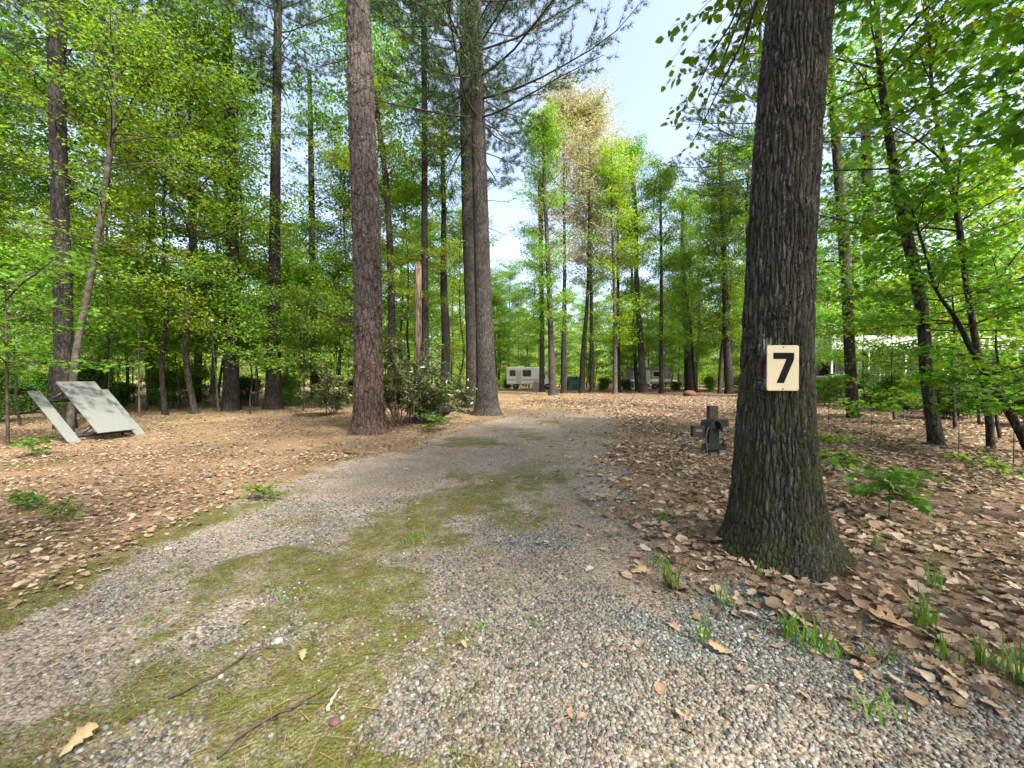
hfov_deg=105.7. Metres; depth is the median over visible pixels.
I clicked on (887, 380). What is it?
shrub
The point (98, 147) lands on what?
broadleaf tree
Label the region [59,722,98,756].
fallen leaf
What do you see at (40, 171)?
broadleaf tree
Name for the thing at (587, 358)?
broadleaf tree
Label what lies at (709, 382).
shrub
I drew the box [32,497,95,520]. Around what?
seedling
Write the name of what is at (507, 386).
shrub
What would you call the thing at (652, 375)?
camper trailer
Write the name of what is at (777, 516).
oak tree
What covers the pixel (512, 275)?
broadleaf tree
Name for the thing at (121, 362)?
broadleaf tree
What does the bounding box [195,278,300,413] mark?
broadleaf tree
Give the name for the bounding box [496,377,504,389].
shrub
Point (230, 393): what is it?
pine tree
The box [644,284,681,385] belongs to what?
broadleaf tree
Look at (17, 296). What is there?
broadleaf tree
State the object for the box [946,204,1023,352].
broadleaf tree
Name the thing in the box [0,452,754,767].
moss
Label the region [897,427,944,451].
twig
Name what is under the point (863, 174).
pine tree
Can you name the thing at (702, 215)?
broadleaf tree
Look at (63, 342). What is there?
pine tree
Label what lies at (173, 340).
broadleaf tree
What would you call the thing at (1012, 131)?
broadleaf tree
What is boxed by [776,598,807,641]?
grass tuft
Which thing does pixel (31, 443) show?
seedling
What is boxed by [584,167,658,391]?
broadleaf tree
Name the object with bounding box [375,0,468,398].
broadleaf tree
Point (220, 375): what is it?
broadleaf tree
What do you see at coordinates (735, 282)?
broadleaf tree
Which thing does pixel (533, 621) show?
grass tuft
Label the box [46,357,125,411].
shrub
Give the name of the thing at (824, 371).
window
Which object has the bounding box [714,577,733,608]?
grass tuft
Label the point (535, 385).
leaning board
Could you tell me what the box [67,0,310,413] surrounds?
broadleaf tree
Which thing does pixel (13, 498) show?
seedling
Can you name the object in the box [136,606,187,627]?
grass tuft
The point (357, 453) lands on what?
twig
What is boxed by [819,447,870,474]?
seedling
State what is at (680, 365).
broadleaf tree
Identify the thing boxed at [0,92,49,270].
broadleaf tree
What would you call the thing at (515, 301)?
broadleaf tree
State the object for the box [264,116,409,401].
broadleaf tree
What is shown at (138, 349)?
sapling
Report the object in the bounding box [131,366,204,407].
shrub
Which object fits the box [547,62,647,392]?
broadleaf tree
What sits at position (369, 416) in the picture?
pine tree
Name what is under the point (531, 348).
broadleaf tree
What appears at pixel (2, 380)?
shrub
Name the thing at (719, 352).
broadleaf tree
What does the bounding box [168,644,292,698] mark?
twig
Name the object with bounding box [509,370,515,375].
window
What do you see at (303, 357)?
broadleaf tree
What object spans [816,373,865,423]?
seedling
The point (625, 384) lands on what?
shrub
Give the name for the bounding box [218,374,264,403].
shrub
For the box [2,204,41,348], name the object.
broadleaf tree
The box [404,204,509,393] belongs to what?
broadleaf tree
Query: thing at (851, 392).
broadleaf tree
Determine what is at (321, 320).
broadleaf tree
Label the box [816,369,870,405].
shrub
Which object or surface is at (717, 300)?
broadleaf tree
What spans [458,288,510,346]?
broadleaf tree
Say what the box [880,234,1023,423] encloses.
broadleaf tree
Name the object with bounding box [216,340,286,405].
sapling
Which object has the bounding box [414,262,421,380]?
dead snag
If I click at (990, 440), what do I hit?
broadleaf tree
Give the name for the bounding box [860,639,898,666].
grass tuft
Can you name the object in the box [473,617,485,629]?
grass tuft
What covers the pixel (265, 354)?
broadleaf tree
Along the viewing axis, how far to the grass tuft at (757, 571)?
2.61 m
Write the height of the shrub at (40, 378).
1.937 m
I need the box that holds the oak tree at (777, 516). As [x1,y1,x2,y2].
[655,0,857,586]
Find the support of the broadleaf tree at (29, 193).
on the ground
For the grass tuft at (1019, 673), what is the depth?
1.74 m
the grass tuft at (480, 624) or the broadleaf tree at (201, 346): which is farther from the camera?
the broadleaf tree at (201, 346)
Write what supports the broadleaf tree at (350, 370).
on the ground
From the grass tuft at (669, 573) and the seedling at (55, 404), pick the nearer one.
the grass tuft at (669, 573)
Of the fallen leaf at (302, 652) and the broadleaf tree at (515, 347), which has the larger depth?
the broadleaf tree at (515, 347)
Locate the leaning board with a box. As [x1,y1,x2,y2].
[531,381,538,389]
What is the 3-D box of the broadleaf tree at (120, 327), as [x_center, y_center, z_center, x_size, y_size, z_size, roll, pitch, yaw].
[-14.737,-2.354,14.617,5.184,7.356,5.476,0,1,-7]
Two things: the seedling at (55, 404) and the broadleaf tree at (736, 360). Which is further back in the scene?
the broadleaf tree at (736, 360)
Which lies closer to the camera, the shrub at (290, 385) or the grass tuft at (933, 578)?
the grass tuft at (933, 578)
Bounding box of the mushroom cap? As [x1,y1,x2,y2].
[328,716,340,726]
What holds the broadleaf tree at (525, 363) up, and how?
on the ground
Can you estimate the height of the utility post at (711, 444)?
0.761 m
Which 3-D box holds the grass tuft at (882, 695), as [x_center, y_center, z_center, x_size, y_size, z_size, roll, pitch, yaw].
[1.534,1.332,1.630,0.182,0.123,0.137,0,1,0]
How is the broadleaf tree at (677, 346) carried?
on the ground
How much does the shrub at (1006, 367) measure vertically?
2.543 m
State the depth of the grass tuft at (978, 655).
1.84 m
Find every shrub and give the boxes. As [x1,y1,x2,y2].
[0,360,28,420]
[0,378,47,413]
[9,367,48,410]
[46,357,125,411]
[102,380,148,406]
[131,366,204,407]
[176,360,219,402]
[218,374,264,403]
[282,369,307,405]
[305,372,335,401]
[342,378,353,398]
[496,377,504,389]
[502,379,512,388]
[596,376,611,389]
[621,380,633,390]
[669,380,684,390]
[700,375,717,391]
[732,373,739,393]
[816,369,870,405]
[816,377,842,402]
[856,365,882,404]
[860,382,888,404]
[867,369,922,409]
[903,365,947,404]
[916,378,983,419]
[969,355,1022,414]
[1000,373,1023,423]
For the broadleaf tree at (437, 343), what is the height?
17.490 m
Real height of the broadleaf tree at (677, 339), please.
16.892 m
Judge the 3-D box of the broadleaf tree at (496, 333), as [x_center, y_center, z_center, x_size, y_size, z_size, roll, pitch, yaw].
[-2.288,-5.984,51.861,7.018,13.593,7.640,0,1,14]
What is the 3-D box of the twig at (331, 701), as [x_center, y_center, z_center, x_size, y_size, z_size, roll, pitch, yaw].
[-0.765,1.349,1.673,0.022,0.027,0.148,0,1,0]
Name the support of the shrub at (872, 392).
on the ground
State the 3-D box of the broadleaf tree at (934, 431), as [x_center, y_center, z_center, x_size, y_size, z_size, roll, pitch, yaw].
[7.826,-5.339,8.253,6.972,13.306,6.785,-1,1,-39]
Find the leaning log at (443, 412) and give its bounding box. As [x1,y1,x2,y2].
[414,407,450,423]
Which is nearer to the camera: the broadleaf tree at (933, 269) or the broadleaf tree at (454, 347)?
the broadleaf tree at (933, 269)
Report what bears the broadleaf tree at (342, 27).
on the ground
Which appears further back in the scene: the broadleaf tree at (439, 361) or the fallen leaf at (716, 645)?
the broadleaf tree at (439, 361)
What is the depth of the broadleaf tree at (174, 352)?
16.76 m
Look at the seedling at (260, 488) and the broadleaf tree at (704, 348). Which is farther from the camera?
the broadleaf tree at (704, 348)
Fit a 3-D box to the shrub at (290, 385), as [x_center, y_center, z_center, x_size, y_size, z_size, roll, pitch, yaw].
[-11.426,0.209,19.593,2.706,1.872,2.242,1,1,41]
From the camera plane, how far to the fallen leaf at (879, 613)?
2.16 m
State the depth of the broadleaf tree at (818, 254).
34.31 m
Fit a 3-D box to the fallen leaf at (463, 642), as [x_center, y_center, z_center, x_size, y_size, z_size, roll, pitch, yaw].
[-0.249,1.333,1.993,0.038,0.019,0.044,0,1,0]
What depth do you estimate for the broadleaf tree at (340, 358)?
19.97 m
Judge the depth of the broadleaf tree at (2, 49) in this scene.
14.08 m
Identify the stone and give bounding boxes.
[274,637,282,643]
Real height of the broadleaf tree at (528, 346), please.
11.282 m
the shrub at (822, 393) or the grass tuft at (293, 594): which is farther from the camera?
the shrub at (822, 393)
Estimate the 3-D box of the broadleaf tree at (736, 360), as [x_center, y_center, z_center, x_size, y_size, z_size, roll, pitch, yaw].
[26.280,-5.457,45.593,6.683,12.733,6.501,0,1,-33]
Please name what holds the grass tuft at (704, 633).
on the ground
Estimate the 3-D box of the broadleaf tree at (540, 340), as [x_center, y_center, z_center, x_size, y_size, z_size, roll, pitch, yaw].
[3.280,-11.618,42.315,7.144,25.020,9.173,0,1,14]
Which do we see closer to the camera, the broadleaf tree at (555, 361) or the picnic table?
the picnic table
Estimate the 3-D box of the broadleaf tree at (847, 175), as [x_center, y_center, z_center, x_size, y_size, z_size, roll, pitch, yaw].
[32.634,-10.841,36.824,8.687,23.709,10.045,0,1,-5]
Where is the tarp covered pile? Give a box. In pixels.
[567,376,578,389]
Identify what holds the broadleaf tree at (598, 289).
on the ground
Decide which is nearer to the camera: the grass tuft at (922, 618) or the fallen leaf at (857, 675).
the fallen leaf at (857, 675)
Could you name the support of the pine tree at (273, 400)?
on the ground
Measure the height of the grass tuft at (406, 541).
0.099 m
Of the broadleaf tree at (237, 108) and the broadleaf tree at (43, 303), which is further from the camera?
the broadleaf tree at (43, 303)
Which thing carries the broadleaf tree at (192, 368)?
on the ground
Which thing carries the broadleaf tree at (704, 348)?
on the ground
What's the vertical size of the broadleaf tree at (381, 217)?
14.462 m
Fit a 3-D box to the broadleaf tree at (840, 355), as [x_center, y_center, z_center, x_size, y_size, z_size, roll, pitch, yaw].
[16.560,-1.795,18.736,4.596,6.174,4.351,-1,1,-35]
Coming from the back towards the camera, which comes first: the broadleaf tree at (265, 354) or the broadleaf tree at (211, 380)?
the broadleaf tree at (211, 380)
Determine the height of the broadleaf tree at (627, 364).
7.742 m
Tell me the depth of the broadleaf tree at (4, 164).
16.38 m
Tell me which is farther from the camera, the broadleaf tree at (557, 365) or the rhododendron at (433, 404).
the broadleaf tree at (557, 365)
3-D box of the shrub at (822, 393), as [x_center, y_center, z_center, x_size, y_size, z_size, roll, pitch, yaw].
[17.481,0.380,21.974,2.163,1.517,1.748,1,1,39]
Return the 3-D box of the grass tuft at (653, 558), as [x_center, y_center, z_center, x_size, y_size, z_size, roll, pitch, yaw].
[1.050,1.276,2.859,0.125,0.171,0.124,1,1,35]
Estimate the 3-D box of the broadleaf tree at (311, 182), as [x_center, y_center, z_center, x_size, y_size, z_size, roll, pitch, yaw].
[-11.620,-8.638,22.999,7.745,19.488,6.386,0,1,0]
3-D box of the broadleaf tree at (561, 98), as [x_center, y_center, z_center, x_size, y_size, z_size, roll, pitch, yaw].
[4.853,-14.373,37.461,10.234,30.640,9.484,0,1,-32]
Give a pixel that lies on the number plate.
(782, 372)
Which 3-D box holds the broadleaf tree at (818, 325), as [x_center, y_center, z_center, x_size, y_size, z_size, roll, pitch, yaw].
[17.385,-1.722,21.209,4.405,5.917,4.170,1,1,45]
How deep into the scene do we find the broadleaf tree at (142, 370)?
42.27 m
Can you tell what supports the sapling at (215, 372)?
on the ground
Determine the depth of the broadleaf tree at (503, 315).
62.27 m
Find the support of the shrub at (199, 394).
on the ground
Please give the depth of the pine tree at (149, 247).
20.28 m
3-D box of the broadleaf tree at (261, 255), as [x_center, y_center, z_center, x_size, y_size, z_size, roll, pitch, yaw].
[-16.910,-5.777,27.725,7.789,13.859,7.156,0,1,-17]
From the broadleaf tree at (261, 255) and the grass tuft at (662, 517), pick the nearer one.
the grass tuft at (662, 517)
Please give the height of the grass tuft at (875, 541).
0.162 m
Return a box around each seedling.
[0,487,47,510]
[5,434,56,452]
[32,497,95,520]
[51,402,70,437]
[240,479,285,499]
[418,412,450,428]
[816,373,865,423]
[818,432,856,450]
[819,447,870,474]
[824,457,948,518]
[831,387,919,432]
[872,379,922,420]
[918,367,1022,452]
[944,451,1023,480]
[955,371,1023,463]
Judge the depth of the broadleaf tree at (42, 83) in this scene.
14.78 m
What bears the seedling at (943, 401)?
on the ground
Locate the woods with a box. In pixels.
[0,218,1023,386]
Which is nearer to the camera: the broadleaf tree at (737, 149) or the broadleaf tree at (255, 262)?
the broadleaf tree at (255, 262)
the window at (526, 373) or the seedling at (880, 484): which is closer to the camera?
the seedling at (880, 484)
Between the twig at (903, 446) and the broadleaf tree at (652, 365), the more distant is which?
the broadleaf tree at (652, 365)
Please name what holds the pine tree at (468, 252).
on the ground
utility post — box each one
[690,418,727,454]
[701,406,728,428]
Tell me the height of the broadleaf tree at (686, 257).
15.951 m
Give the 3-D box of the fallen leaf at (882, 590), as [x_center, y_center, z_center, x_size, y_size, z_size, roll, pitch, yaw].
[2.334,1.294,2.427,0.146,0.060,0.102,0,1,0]
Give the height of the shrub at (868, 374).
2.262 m
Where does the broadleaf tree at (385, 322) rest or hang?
on the ground
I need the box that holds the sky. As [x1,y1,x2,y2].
[0,0,1023,379]
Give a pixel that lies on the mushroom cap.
(334, 721)
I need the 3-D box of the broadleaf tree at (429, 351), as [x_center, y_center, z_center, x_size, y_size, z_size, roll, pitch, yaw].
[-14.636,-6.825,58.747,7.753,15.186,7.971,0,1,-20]
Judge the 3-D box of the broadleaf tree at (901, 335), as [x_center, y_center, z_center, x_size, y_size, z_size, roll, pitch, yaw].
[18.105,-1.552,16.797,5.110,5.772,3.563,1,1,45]
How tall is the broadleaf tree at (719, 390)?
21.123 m
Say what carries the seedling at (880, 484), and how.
on the ground
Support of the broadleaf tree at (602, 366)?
on the ground
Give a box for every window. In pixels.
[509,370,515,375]
[523,370,530,376]
[814,361,835,376]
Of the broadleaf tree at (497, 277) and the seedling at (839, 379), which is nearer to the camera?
the seedling at (839, 379)
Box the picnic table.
[27,381,144,443]
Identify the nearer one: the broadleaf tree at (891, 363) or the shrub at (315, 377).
the broadleaf tree at (891, 363)
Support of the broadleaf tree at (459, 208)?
on the ground
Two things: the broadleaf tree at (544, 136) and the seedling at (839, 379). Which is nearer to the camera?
the seedling at (839, 379)
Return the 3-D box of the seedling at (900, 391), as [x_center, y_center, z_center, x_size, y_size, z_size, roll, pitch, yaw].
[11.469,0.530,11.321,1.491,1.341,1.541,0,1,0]
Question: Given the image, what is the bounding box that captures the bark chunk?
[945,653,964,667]
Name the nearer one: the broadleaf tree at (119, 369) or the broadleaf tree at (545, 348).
the broadleaf tree at (119, 369)
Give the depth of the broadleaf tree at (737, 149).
31.12 m
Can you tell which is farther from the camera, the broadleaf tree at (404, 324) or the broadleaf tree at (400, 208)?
the broadleaf tree at (404, 324)
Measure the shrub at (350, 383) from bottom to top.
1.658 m
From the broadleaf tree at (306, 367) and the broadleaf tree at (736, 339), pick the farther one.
the broadleaf tree at (736, 339)
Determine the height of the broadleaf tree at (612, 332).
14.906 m
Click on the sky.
(640, 63)
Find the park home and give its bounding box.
[814,336,1023,399]
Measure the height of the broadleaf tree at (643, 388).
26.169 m
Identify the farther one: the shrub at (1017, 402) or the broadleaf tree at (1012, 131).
the shrub at (1017, 402)
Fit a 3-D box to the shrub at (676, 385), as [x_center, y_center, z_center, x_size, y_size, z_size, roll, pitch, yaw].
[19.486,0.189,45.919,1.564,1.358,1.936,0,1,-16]
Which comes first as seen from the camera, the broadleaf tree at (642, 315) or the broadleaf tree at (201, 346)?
the broadleaf tree at (201, 346)
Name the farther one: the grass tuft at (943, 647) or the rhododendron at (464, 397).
the rhododendron at (464, 397)
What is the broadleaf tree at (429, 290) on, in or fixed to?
on the ground
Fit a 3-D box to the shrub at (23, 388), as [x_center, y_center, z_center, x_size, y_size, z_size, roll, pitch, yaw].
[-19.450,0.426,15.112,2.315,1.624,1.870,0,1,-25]
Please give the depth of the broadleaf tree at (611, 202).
34.59 m
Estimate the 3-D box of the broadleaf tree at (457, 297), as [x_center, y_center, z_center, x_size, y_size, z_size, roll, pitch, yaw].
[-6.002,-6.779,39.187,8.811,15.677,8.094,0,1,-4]
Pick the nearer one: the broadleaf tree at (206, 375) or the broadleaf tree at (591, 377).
the broadleaf tree at (206, 375)
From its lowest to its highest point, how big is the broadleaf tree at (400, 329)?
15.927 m
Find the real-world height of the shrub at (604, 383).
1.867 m
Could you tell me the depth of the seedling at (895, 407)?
9.56 m
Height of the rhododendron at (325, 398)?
2.066 m
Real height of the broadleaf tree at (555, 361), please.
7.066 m
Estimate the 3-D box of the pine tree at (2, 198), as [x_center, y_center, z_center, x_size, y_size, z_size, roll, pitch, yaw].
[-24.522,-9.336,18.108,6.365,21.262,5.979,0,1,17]
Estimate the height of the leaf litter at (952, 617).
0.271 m
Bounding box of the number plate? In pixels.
[766,345,798,390]
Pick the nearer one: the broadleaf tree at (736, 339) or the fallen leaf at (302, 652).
the fallen leaf at (302, 652)
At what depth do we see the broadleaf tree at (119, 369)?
25.74 m
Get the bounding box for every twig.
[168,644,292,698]
[217,684,333,758]
[326,685,341,711]
[344,451,373,454]
[355,730,375,754]
[781,583,852,593]
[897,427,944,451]
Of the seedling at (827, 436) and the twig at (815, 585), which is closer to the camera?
the twig at (815, 585)
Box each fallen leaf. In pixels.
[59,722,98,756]
[298,648,307,659]
[460,639,466,647]
[629,563,648,572]
[709,639,731,652]
[853,669,863,681]
[868,604,912,626]
[869,583,898,596]
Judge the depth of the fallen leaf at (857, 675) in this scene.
1.79 m
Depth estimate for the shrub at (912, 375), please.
18.52 m
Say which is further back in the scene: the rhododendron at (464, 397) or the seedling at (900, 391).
the rhododendron at (464, 397)
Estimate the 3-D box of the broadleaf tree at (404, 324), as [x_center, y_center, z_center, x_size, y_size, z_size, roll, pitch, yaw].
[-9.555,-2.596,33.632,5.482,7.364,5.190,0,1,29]
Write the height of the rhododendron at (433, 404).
1.992 m
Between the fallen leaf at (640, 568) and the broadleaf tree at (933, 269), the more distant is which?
the broadleaf tree at (933, 269)
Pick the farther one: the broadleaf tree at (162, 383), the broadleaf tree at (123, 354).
the broadleaf tree at (123, 354)
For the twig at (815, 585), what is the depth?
2.47 m
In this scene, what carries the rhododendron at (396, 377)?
on the ground
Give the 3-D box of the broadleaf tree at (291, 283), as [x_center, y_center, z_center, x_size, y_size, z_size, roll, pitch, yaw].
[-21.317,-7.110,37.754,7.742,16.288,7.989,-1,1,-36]
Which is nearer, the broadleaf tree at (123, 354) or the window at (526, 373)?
the broadleaf tree at (123, 354)
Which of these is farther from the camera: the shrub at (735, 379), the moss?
the shrub at (735, 379)
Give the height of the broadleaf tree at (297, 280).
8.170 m
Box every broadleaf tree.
[0,0,210,414]
[0,0,245,431]
[0,10,44,267]
[0,39,80,378]
[0,40,219,388]
[0,49,79,328]
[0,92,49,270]
[0,143,149,373]
[0,217,199,390]
[0,234,140,425]
[0,262,134,362]
[1,0,284,414]
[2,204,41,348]
[9,231,93,356]
[13,118,178,381]
[29,234,222,410]
[48,179,179,396]
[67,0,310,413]
[76,287,182,400]
[81,346,137,388]
[87,341,143,380]
[91,272,224,408]
[116,21,317,403]
[116,311,214,406]
[119,357,144,390]
[127,243,281,407]
[152,243,321,406]
[155,94,266,395]
[158,327,222,380]
[168,179,283,397]
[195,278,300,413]
[222,204,320,359]
[243,239,351,404]
[243,311,307,372]
[247,71,352,400]
[250,273,353,410]
[251,199,352,369]
[257,0,460,260]
[258,233,317,371]
[260,233,409,406]
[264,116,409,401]
[281,318,318,374]
[286,336,333,390]
[289,182,411,356]
[298,295,353,378]
[302,57,453,406]
[332,160,463,386]
[336,165,454,387]
[336,332,384,374]
[351,240,435,365]
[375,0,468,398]
[376,66,496,403]
[382,213,459,372]
[383,205,464,349]
[383,315,433,389]
[398,302,436,371]
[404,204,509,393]
[429,236,495,380]
[429,351,456,374]
[430,275,465,376]
[448,205,502,344]
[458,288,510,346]
[490,262,526,376]
[491,281,522,386]
[491,287,520,366]
[492,260,529,385]
[492,290,522,379]
[494,313,517,386]
[495,92,591,395]
[499,284,538,384]
[504,286,545,387]
[507,164,574,391]
[516,301,556,366]
[518,354,534,366]
[519,325,538,386]
[520,66,625,392]
[520,324,546,366]
[542,85,632,391]
[545,285,587,363]
[545,315,580,386]
[545,351,560,374]
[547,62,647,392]
[567,297,603,386]
[568,280,612,377]
[569,129,667,393]
[573,352,600,390]
[579,310,612,387]
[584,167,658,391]
[596,210,664,390]
[598,130,685,392]
[600,295,637,361]
[601,329,648,390]
[605,309,645,371]
[621,275,654,387]
[622,149,709,393]
[641,283,666,363]
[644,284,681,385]
[645,242,733,391]
[645,333,685,390]
[647,173,718,390]
[650,300,679,386]
[657,285,702,387]
[663,168,745,388]
[663,293,701,381]
[665,352,682,379]
[673,138,749,393]
[676,341,716,386]
[682,180,745,392]
[683,198,748,353]
[687,115,754,332]
[693,321,716,371]
[698,359,711,388]
[706,0,1023,445]
[706,305,739,387]
[707,285,741,374]
[711,0,966,417]
[712,199,749,347]
[717,285,744,369]
[760,0,1023,191]
[814,303,883,374]
[815,0,1023,448]
[815,238,839,336]
[815,286,916,407]
[817,135,929,329]
[818,271,998,419]
[820,145,1023,428]
[835,136,1023,449]
[860,277,913,335]
[864,177,1023,437]
[864,293,1023,373]
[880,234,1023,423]
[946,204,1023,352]
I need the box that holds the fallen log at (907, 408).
[876,401,919,409]
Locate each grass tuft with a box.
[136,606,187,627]
[264,584,311,603]
[404,527,426,545]
[450,732,463,767]
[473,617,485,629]
[531,614,549,627]
[647,550,663,571]
[657,507,677,525]
[658,553,688,591]
[693,602,719,645]
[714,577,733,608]
[754,560,763,576]
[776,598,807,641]
[789,607,837,655]
[828,638,851,660]
[850,685,907,725]
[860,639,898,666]
[870,531,883,547]
[895,581,947,632]
[922,557,947,591]
[932,630,966,666]
[962,628,1002,671]
[996,631,1023,685]
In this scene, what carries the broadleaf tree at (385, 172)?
on the ground
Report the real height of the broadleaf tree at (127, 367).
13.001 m
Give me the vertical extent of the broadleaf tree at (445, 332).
15.416 m
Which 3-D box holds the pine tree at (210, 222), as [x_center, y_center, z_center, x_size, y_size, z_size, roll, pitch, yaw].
[-18.596,-10.209,22.949,6.847,22.870,6.431,1,1,37]
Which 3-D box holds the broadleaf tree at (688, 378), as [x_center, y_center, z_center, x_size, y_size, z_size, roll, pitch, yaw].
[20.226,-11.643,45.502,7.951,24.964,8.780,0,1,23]
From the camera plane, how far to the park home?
26.85 m
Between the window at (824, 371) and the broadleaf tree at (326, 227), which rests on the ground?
the broadleaf tree at (326, 227)
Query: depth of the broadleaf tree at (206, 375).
20.57 m
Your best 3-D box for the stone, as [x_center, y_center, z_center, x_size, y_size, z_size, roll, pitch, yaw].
[-1.236,1.358,2.051,0.037,0.029,0.041,1,1,42]
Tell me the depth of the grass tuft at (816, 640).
1.99 m
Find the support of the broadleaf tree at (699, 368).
on the ground
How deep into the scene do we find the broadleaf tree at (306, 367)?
21.21 m
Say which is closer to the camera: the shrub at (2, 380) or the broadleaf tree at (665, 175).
the shrub at (2, 380)
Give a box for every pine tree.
[0,0,84,326]
[0,0,262,429]
[30,0,243,404]
[139,0,294,410]
[145,4,265,401]
[209,0,345,409]
[261,0,431,435]
[329,0,649,415]
[338,0,539,407]
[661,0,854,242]
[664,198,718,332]
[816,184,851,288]
[817,63,947,379]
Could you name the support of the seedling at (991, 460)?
on the ground
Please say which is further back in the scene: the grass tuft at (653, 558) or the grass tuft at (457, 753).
the grass tuft at (653, 558)
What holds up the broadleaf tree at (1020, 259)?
on the ground
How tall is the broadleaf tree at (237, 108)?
18.686 m
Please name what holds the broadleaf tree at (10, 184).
on the ground
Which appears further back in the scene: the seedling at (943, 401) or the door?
the door
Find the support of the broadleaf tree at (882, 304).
on the ground
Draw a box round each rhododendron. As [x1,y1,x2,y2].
[292,361,352,415]
[311,309,451,426]
[386,360,477,420]
[430,371,497,411]
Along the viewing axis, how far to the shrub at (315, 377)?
21.64 m
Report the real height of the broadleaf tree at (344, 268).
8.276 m
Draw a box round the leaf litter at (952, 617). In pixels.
[0,389,1023,766]
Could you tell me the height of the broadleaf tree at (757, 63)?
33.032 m
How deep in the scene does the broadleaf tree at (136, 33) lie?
10.04 m
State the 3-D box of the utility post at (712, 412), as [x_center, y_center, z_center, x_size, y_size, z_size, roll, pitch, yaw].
[3.878,0.893,7.477,0.516,0.942,0.170,0,1,0]
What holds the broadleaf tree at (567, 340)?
on the ground
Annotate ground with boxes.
[0,380,1023,767]
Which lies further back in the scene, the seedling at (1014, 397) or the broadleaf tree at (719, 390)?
the broadleaf tree at (719, 390)
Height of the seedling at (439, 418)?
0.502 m
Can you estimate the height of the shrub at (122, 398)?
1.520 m
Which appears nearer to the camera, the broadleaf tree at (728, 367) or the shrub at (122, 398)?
the shrub at (122, 398)
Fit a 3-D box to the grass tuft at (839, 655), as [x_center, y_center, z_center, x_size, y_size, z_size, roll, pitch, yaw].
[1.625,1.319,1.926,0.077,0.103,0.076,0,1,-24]
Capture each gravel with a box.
[0,426,1023,767]
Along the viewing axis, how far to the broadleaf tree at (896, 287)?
10.46 m
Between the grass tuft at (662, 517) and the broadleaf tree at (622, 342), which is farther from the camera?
the broadleaf tree at (622, 342)
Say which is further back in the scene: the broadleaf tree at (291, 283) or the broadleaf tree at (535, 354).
the broadleaf tree at (535, 354)
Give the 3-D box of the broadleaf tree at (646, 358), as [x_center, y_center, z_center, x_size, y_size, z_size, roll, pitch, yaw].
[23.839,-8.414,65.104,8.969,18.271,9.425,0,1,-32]
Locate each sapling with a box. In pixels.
[0,236,155,445]
[73,276,183,417]
[150,262,242,411]
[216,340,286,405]
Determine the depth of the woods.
73.07 m
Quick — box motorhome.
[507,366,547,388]
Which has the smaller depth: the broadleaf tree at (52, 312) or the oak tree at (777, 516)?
the oak tree at (777, 516)
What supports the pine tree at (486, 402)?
on the ground
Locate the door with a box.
[516,370,520,383]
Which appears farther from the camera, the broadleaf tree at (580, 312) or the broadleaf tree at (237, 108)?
the broadleaf tree at (580, 312)
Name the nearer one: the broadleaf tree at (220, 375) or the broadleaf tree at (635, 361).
the broadleaf tree at (220, 375)
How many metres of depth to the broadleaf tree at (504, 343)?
58.67 m
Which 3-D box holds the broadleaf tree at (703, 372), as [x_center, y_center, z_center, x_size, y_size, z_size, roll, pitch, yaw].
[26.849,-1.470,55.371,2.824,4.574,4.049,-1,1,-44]
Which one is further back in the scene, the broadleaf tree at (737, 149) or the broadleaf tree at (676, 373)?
the broadleaf tree at (676, 373)
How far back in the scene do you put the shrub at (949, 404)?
13.28 m
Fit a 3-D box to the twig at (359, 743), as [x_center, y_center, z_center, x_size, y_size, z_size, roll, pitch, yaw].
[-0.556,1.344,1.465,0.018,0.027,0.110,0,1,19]

